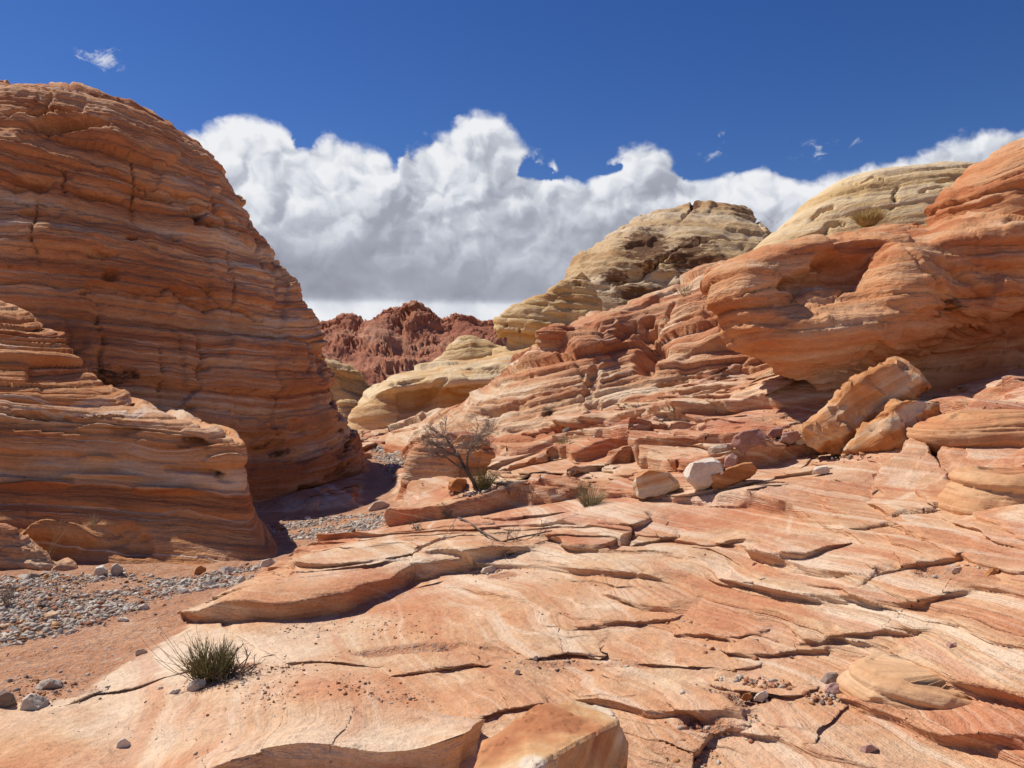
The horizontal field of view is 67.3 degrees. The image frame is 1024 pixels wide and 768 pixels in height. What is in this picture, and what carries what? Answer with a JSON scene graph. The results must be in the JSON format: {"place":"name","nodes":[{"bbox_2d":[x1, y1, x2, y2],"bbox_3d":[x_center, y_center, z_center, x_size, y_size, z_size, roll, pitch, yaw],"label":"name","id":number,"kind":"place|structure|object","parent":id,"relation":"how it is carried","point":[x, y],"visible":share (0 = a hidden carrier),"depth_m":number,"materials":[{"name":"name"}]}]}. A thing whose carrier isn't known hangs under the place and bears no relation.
{"place":"outdoors","nodes":[
{"label":"outdoors","id":0,"kind":"place"},
{"bbox_2d":[0,446,404,691],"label":"gravel","id":1,"kind":"structure","parent":0,"point":[21,612],"depth_m":6.72,"materials":[{"name":"grey gravel"}]},
{"bbox_2d":[26,573,39,578],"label":"wash cobble","id":2,"kind":"object","parent":1,"relation":"on","point":[31,575],"visible":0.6,"depth_m":7.24,"materials":[{"name":"stone"}]},
{"bbox_2d":[44,611,60,618],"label":"wash cobble","id":3,"kind":"object","parent":1,"relation":"on","point":[49,615],"visible":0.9,"depth_m":5.88,"materials":[{"name":"beige stone"}]},
{"bbox_2d":[180,578,187,584],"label":"wash cobble","id":4,"kind":"object","parent":1,"relation":"on","point":[183,581],"visible":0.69,"depth_m":7.12,"materials":[{"name":"grey stone"}]},
{"bbox_2d":[204,580,217,585],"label":"wash cobble","id":5,"kind":"object","parent":1,"relation":"on","point":[210,583],"visible":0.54,"depth_m":7.05,"materials":[{"name":"grey stone"}]},
{"bbox_2d":[319,300,506,386],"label":"red hills","id":6,"kind":"structure","parent":0,"point":[385,344],"depth_m":284.89,"materials":[{"name":"stone"}]},
{"bbox_2d":[0,362,1023,767],"bbox_3d":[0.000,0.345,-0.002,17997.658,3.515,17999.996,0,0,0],"label":"ground","id":7,"kind":"structure","parent":0,"point":[838,554],"depth_m":4.84,"materials":[{"name":"orange stone"}]},
{"bbox_2d":[0,690,16,707],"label":"grey boulder","id":8,"kind":"object","parent":7,"relation":"on","point":[7,699],"visible":0.89,"depth_m":3.89,"materials":[{"name":"stone"}]},
{"bbox_2d":[0,582,16,604],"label":"dead shrub","id":9,"kind":"object","parent":7,"relation":"on","point":[5,598],"visible":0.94,"depth_m":6.21,"materials":[{"name":"plant"}]},
{"bbox_2d":[7,626,18,630],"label":"wash cobble","id":10,"kind":"object","parent":7,"relation":"on","point":[13,628],"visible":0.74,"depth_m":5.53,"materials":[{"name":"grey stone"}]},
{"bbox_2d":[18,574,28,578],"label":"wash cobble","id":11,"kind":"object","parent":7,"relation":"on","point":[23,576],"visible":0.62,"depth_m":7.24,"materials":[{"name":"grey stone"}]},
{"bbox_2d":[20,693,48,709],"bbox_3d":[-2.452,1.637,3.952,0.137,0.135,0.235,0,0,-24],"label":"grey boulder","id":12,"kind":"object","parent":7,"relation":"on","point":[32,701],"visible":0.87,"depth_m":3.88,"materials":[{"name":"stone"}]},
{"bbox_2d":[0,523,77,570],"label":"layered toe","id":13,"kind":"object","parent":7,"relation":"on","point":[19,550],"visible":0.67,"depth_m":7.65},
{"bbox_2d":[35,679,63,689],"bbox_3d":[-2.599,1.688,4.314,0.135,0.124,0.219,0,0,-36],"label":"grey boulder","id":14,"kind":"object","parent":7,"relation":"on","point":[47,684],"visible":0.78,"depth_m":4.25,"materials":[{"name":"stone"}]},
{"bbox_2d":[32,521,69,556],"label":"dry stalks","id":15,"kind":"object","parent":7,"relation":"on","point":[52,541],"visible":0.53,"depth_m":8.00,"materials":[{"name":"plant"}]},
{"bbox_2d":[94,565,107,575],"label":"grey boulder","id":16,"kind":"object","parent":7,"relation":"on","point":[100,570],"visible":0.81,"depth_m":7.42,"materials":[{"name":"stone"}]},
{"bbox_2d":[110,563,122,575],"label":"grey boulder","id":17,"kind":"object","parent":7,"relation":"on","point":[116,569],"visible":0.88,"depth_m":7.43,"materials":[{"name":"stone"}]},
{"bbox_2d":[117,617,128,621],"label":"tan cobble","id":18,"kind":"object","parent":7,"relation":"on","point":[123,619],"visible":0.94,"depth_m":5.79,"materials":[{"name":"grey stone"}]},
{"bbox_2d":[116,738,130,747],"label":"smooth cobble","id":19,"kind":"object","parent":7,"relation":"on","point":[123,743],"visible":0.84,"depth_m":3.41,"materials":[{"name":"pink stone"}]},
{"bbox_2d":[0,300,277,564],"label":"stepped ledge block","id":20,"kind":"structure","parent":7,"relation":"on","point":[146,481],"depth_m":8.68,"materials":[{"name":"stone"}]},
{"bbox_2d":[83,512,97,526],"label":"dry stalks","id":21,"kind":"object","parent":20,"relation":"on","point":[92,524],"visible":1,"depth_m":8.00,"materials":[{"name":"plant"}]},
{"bbox_2d":[135,649,147,654],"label":"tan cobble","id":22,"kind":"object","parent":7,"relation":"on","point":[140,651],"visible":0.94,"depth_m":4.78,"materials":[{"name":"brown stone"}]},
{"bbox_2d":[138,603,148,609],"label":"tan cobble","id":23,"kind":"object","parent":7,"relation":"on","point":[144,606],"visible":0.86,"depth_m":6.09,"materials":[{"name":"grey stone"}]},
{"bbox_2d":[169,689,180,693],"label":"smooth cobble","id":24,"kind":"object","parent":7,"relation":"on","point":[174,691],"visible":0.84,"depth_m":3.91,"materials":[{"name":"grey stone"}]},
{"bbox_2d":[178,589,189,593],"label":"wash cobble","id":25,"kind":"object","parent":7,"relation":"on","point":[182,591],"visible":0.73,"depth_m":6.66,"materials":[{"name":"grey stone"}]},
{"bbox_2d":[0,80,369,503],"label":"sandstone dome","id":26,"kind":"structure","parent":7,"relation":"on","point":[137,255],"depth_m":13.65,"materials":[{"name":"orange stone"}]},
{"bbox_2d":[186,678,205,691],"bbox_3d":[-1.624,1.555,3.963,0.112,0.092,0.085,0,0,0],"label":"smooth cobble","id":27,"kind":"object","parent":7,"relation":"on","point":[193,684],"visible":0.89,"depth_m":3.93,"materials":[{"name":"grey stone"}]},
{"bbox_2d":[194,565,205,574],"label":"tan cobble","id":28,"kind":"object","parent":7,"relation":"on","point":[200,569],"visible":0.77,"depth_m":7.63,"materials":[{"name":"stone"}]},
{"bbox_2d":[141,626,264,687],"bbox_3d":[-1.608,1.422,4.064,0.593,0.350,0.371,0,0,0],"label":"broom bush","id":29,"kind":"object","parent":7,"relation":"on","point":[207,669],"visible":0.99,"depth_m":4.00,"materials":[{"name":"green plant"}]},
{"bbox_2d":[221,567,234,571],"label":"wash cobble","id":30,"kind":"object","parent":7,"relation":"on","point":[228,569],"visible":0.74,"depth_m":7.82,"materials":[{"name":"grey stone"}]},
{"bbox_2d":[237,576,245,583],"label":"wash cobble","id":31,"kind":"object","parent":7,"relation":"on","point":[241,579],"visible":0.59,"depth_m":6.82,"materials":[{"name":"grey stone"}]},
{"bbox_2d":[259,558,275,566],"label":"tan cobble","id":32,"kind":"object","parent":7,"relation":"on","point":[267,562],"visible":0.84,"depth_m":7.57,"materials":[{"name":"grey stone"}]},
{"bbox_2d":[336,399,357,419],"bbox_3d":[-6.169,1.431,30.021,2.624,1.679,1.590,0,0,0],"label":"pale boulder mound","id":33,"kind":"object","parent":7,"relation":"on","point":[345,407],"visible":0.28,"depth_m":29.73,"materials":[{"name":"beige stone"}]},
{"bbox_2d":[325,359,369,402],"bbox_3d":[-7.039,0.730,32.995,3.897,3.748,2.334,0,0,0],"label":"pale rock ledge","id":34,"kind":"object","parent":7,"relation":"on","point":[350,384],"visible":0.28,"depth_m":32.49,"materials":[{"name":"beige stone"}]},
{"bbox_2d":[368,501,389,510],"bbox_3d":[-2.047,1.880,11.874,0.340,0.207,0.363,0,0,0],"label":"white debris stone","id":35,"kind":"object","parent":7,"relation":"on","point":[377,505],"visible":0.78,"depth_m":11.70,"materials":[{"name":"beige stone"}]},
{"bbox_2d":[409,522,422,530],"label":"dead shrub","id":36,"kind":"object","parent":7,"relation":"on","point":[416,528],"visible":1,"depth_m":7.57,"materials":[{"name":"plant"}]},
{"bbox_2d":[395,438,460,500],"bbox_3d":[-1.409,1.622,12.391,1.384,1.521,1.106,0,0,0],"label":"curved fin","id":37,"kind":"object","parent":7,"relation":"on","point":[418,464],"visible":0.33,"depth_m":12.11,"materials":[{"name":"orange stone"}]},
{"bbox_2d":[347,344,534,429],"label":"cream orange wall","id":38,"kind":"structure","parent":7,"relation":"on","point":[423,387],"depth_m":26.65,"materials":[{"name":"stone"}]},
{"bbox_2d":[437,502,453,517],"bbox_3d":[-0.753,1.377,8.356,0.270,0.214,0.366,0,0,0],"label":"dead shrub","id":39,"kind":"object","parent":7,"relation":"on","point":[446,512],"visible":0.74,"depth_m":8.29,"materials":[{"name":"brown plant"}]},
{"bbox_2d":[416,413,499,490],"bbox_3d":[-0.631,0.813,9.055,1.021,0.963,0.633,0,0,13],"label":"bare tree","id":40,"kind":"object","parent":7,"relation":"on","point":[472,448],"visible":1,"depth_m":9.00,"materials":[{"name":"grey plant"}]},
{"bbox_2d":[448,477,467,492],"bbox_3d":[-0.656,1.236,9.337,0.234,0.244,0.462,0,0,0],"label":"tree foot boulder","id":41,"kind":"object","parent":7,"relation":"on","point":[457,484],"visible":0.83,"depth_m":9.12,"materials":[{"name":"orange stone"}]},
{"bbox_2d":[432,335,503,361],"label":"white rock cap","id":42,"kind":"object","parent":7,"relation":"on","point":[467,347],"visible":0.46,"depth_m":42.98,"materials":[{"name":"beige stone"}]},
{"bbox_2d":[452,435,495,477],"bbox_3d":[-0.567,1.431,12.704,1.490,1.204,1.029,0,0,0],"label":"orange alcove rock","id":43,"kind":"object","parent":7,"relation":"on","point":[486,455],"visible":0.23,"depth_m":12.36,"materials":[{"name":"stone"}]},
{"bbox_2d":[468,463,502,489],"bbox_3d":[-0.312,1.065,8.854,0.421,0.306,0.446,0,0,0],"label":"yellow shrub","id":44,"kind":"object","parent":7,"relation":"on","point":[485,482],"visible":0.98,"depth_m":8.85,"materials":[{"name":"plant"}]},
{"bbox_2d":[481,565,495,573],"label":"flat stone","id":45,"kind":"object","parent":7,"relation":"on","point":[489,569],"visible":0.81,"depth_m":6.21,"materials":[{"name":"stone"}]},
{"bbox_2d":[435,517,553,558],"bbox_3d":[-0.400,1.340,7.009,1.020,0.365,1.631,0,0,-41],"label":"fallen branch","id":46,"kind":"object","parent":7,"relation":"on","point":[516,538],"visible":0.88,"depth_m":6.72,"materials":[{"name":"brown wood"}]},
{"bbox_2d":[7,398,1017,767],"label":"pebbles","id":47,"kind":"object","parent":7,"relation":"on","point":[769,684],"visible":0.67,"depth_m":3.93,"materials":[{"name":"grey stone"}]},
{"bbox_2d":[486,272,602,356],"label":"cream hillock","id":48,"kind":"structure","parent":7,"relation":"on","point":[565,301],"depth_m":35.13,"materials":[{"name":"stone"}]},
{"bbox_2d":[474,701,628,767],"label":"broken block","id":49,"kind":"object","parent":7,"relation":"on","point":[575,734],"depth_m":2.90,"materials":[{"name":"stone"}]},
{"bbox_2d":[554,434,577,444],"bbox_3d":[0.830,0.899,12.169,0.448,0.266,0.464,0,0,0],"label":"grass tuft","id":50,"kind":"object","parent":7,"relation":"on","point":[563,441],"visible":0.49,"depth_m":12.17,"materials":[{"name":"plant"}]},
{"bbox_2d":[383,262,773,456],"bbox_3d":[0.588,-0.132,21.789,14.530,5.926,13.946,0,0,21],"label":"striped outcrop","id":51,"kind":"object","parent":7,"relation":"on","point":[645,347],"visible":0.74,"depth_m":16.66,"materials":[{"name":"stone"}]},
{"bbox_2d":[535,323,575,352],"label":"mushroom block","id":52,"kind":"structure","parent":51,"relation":"on","point":[549,338],"depth_m":17.32,"materials":[{"name":"stone"}]},
{"bbox_2d":[674,284,692,296],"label":"grass tuft","id":53,"kind":"object","parent":51,"relation":"on","point":[684,290],"visible":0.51,"depth_m":17.82,"materials":[{"name":"plant"}]},
{"bbox_2d":[574,478,594,493],"bbox_3d":[0.802,1.138,8.599,0.261,0.172,0.270,0,0,-28],"label":"grass tuft","id":54,"kind":"object","parent":7,"relation":"on","point":[584,485],"visible":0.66,"depth_m":8.58,"materials":[{"name":"plant"}]},
{"bbox_2d":[573,485,611,506],"bbox_3d":[0.803,1.125,7.836,0.452,0.247,0.482,0,0,0],"label":"grass tuft","id":55,"kind":"object","parent":7,"relation":"on","point":[590,501],"visible":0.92,"depth_m":7.80,"materials":[{"name":"plant"}]},
{"bbox_2d":[632,469,679,499],"bbox_3d":[1.450,1.011,7.785,0.480,0.332,0.400,0,0,0],"label":"fallen block","id":56,"kind":"object","parent":7,"relation":"on","point":[648,483],"depth_m":7.61,"materials":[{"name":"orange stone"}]},
{"bbox_2d":[564,200,771,310],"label":"cream dome","id":57,"kind":"structure","parent":7,"relation":"on","point":[640,255],"depth_m":42.63,"materials":[{"name":"stone"}]},
{"bbox_2d":[683,458,723,490],"bbox_3d":[1.886,0.877,7.518,0.430,0.321,0.371,0,0,0],"label":"fallen block","id":58,"kind":"object","parent":7,"relation":"on","point":[698,474],"depth_m":7.34,"materials":[{"name":"white stone"}]},
{"bbox_2d":[708,443,732,456],"bbox_3d":[2.400,0.764,8.860,0.314,0.172,0.268,0,0,0],"label":"fallen block","id":59,"kind":"object","parent":7,"relation":"on","point":[720,448],"depth_m":8.75,"materials":[{"name":"white stone"}]},
{"bbox_2d":[724,453,737,466],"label":"fallen block","id":60,"kind":"object","parent":7,"relation":"on","point":[731,459],"depth_m":8.38,"materials":[{"name":"stone"}]},
{"bbox_2d":[710,462,756,489],"bbox_3d":[2.131,0.902,7.504,0.490,0.307,0.350,0,0,0],"label":"fallen block","id":61,"kind":"object","parent":7,"relation":"on","point":[732,475],"depth_m":7.35,"materials":[{"name":"orange stone"}]},
{"bbox_2d":[741,692,751,700],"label":"shelf cobble","id":62,"kind":"object","parent":7,"relation":"on","point":[747,697],"visible":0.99,"depth_m":3.69,"materials":[{"name":"beige stone"}]},
{"bbox_2d":[731,428,769,454],"bbox_3d":[2.713,0.646,8.678,0.542,0.304,0.473,0,0,0],"label":"fallen block","id":63,"kind":"object","parent":7,"relation":"on","point":[744,441],"depth_m":8.46,"materials":[{"name":"stone"}]},
{"bbox_2d":[753,691,768,701],"bbox_3d":[1.197,1.504,3.710,0.075,0.062,0.064,0,0,0],"label":"shelf cobble","id":64,"kind":"object","parent":7,"relation":"on","point":[761,696],"visible":1,"depth_m":3.68,"materials":[{"name":"white stone"}]},
{"bbox_2d":[767,426,783,438],"bbox_3d":[3.161,0.582,9.241,0.221,0.159,0.201,0,0,0],"label":"fallen block","id":65,"kind":"object","parent":7,"relation":"on","point":[774,433],"depth_m":9.15,"materials":[{"name":"stone"}]},
{"bbox_2d":[780,431,800,444],"bbox_3d":[3.152,0.607,8.701,0.278,0.161,0.262,0,0,0],"label":"fallen block","id":66,"kind":"object","parent":7,"relation":"on","point":[789,438],"depth_m":8.58,"materials":[{"name":"stone"}]},
{"bbox_2d":[793,436,804,444],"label":"fallen block","id":67,"kind":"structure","parent":7,"relation":"on","point":[800,442],"depth_m":8.62,"materials":[{"name":"brown stone"}]},
{"bbox_2d":[812,466,829,473],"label":"fallen block","id":68,"kind":"object","parent":7,"relation":"on","point":[822,470],"depth_m":7.35,"materials":[{"name":"white stone"}]},
{"bbox_2d":[820,672,838,683],"bbox_3d":[1.601,1.478,3.856,0.106,0.096,0.165,0,0,33],"label":"fallen block","id":69,"kind":"object","parent":7,"relation":"on","point":[829,677],"depth_m":3.80,"materials":[{"name":"stone"}]},
{"bbox_2d":[824,682,840,694],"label":"fallen block","id":70,"kind":"object","parent":7,"relation":"on","point":[832,688],"depth_m":3.66,"materials":[{"name":"stone"}]},
{"bbox_2d":[700,211,1023,403],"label":"overhanging rock","id":71,"kind":"object","parent":7,"relation":"on","point":[940,307],"visible":0.9,"depth_m":11.03,"materials":[{"name":"orange stone"}]},
{"bbox_2d":[846,206,888,226],"bbox_3d":[6.937,-3.263,14.986,0.772,0.365,0.739,0,0,17],"label":"grass tuft","id":72,"kind":"object","parent":71,"relation":"on","point":[871,218],"visible":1,"depth_m":14.87,"materials":[{"name":"beige plant"}]},
{"bbox_2d":[924,137,1023,226],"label":"layered red rock","id":73,"kind":"object","parent":71,"relation":"on","point":[994,182],"visible":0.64,"depth_m":13.37,"materials":[{"name":"orange stone"}]},
{"bbox_2d":[753,161,977,249],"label":"rock formation","id":74,"kind":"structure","parent":7,"relation":"on","point":[905,194],"depth_m":25.14,"materials":[{"name":"stone"}]},
{"bbox_2d":[800,356,931,455],"bbox_3d":[3.816,0.238,8.383,1.415,1.089,0.928,0,0,0],"label":"leaning slab","id":75,"kind":"object","parent":7,"relation":"on","point":[833,424],"depth_m":8.00,"materials":[{"name":"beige stone"}]},
{"bbox_2d":[859,744,877,752],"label":"shelf cobble","id":76,"kind":"object","parent":7,"relation":"on","point":[869,748],"visible":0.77,"depth_m":3.17,"materials":[{"name":"stone"}]},
{"bbox_2d":[841,399,941,454],"bbox_3d":[3.933,0.443,7.961,1.017,0.590,0.734,0,0,0],"label":"leaning slab","id":77,"kind":"object","parent":7,"relation":"on","point":[887,426],"depth_m":7.75,"materials":[{"name":"orange stone"}]},
{"bbox_2d":[836,651,972,714],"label":"lens slab","id":78,"kind":"structure","parent":7,"relation":"on","point":[893,680],"depth_m":3.49,"materials":[{"name":"stone"}]},
{"bbox_2d":[946,642,956,647],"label":"fallen block","id":79,"kind":"object","parent":7,"relation":"on","point":[949,645],"depth_m":3.72,"materials":[{"name":"stone"}]},
{"bbox_2d":[951,567,961,572],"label":"shelf cobble","id":80,"kind":"object","parent":7,"relation":"on","point":[956,570],"visible":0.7,"depth_m":4.41,"materials":[{"name":"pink stone"}]},
{"bbox_2d":[906,409,1023,454],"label":"tan slab","id":81,"kind":"structure","parent":7,"relation":"on","point":[965,428],"depth_m":7.04,"materials":[{"name":"stone"}]},
{"bbox_2d":[937,465,1023,514],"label":"rounded boulder","id":82,"kind":"object","parent":7,"relation":"on","point":[969,489],"visible":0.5,"depth_m":5.44,"materials":[{"name":"stone"}]},
{"bbox_2d":[984,567,999,576],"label":"shelf cobble","id":83,"kind":"object","parent":7,"relation":"on","point":[992,571],"visible":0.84,"depth_m":4.24,"materials":[{"name":"orange stone"}]},
{"bbox_2d":[995,572,1023,586],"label":"smooth hump","id":84,"kind":"object","parent":7,"relation":"on","point":[1004,578],"visible":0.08,"depth_m":4.13,"materials":[{"name":"orange stone"}]},
{"bbox_2d":[0,0,1023,321],"label":"sky","id":85,"kind":"structure","parent":0,"point":[449,157],"materials":[{"name":"blue"}]}
]}

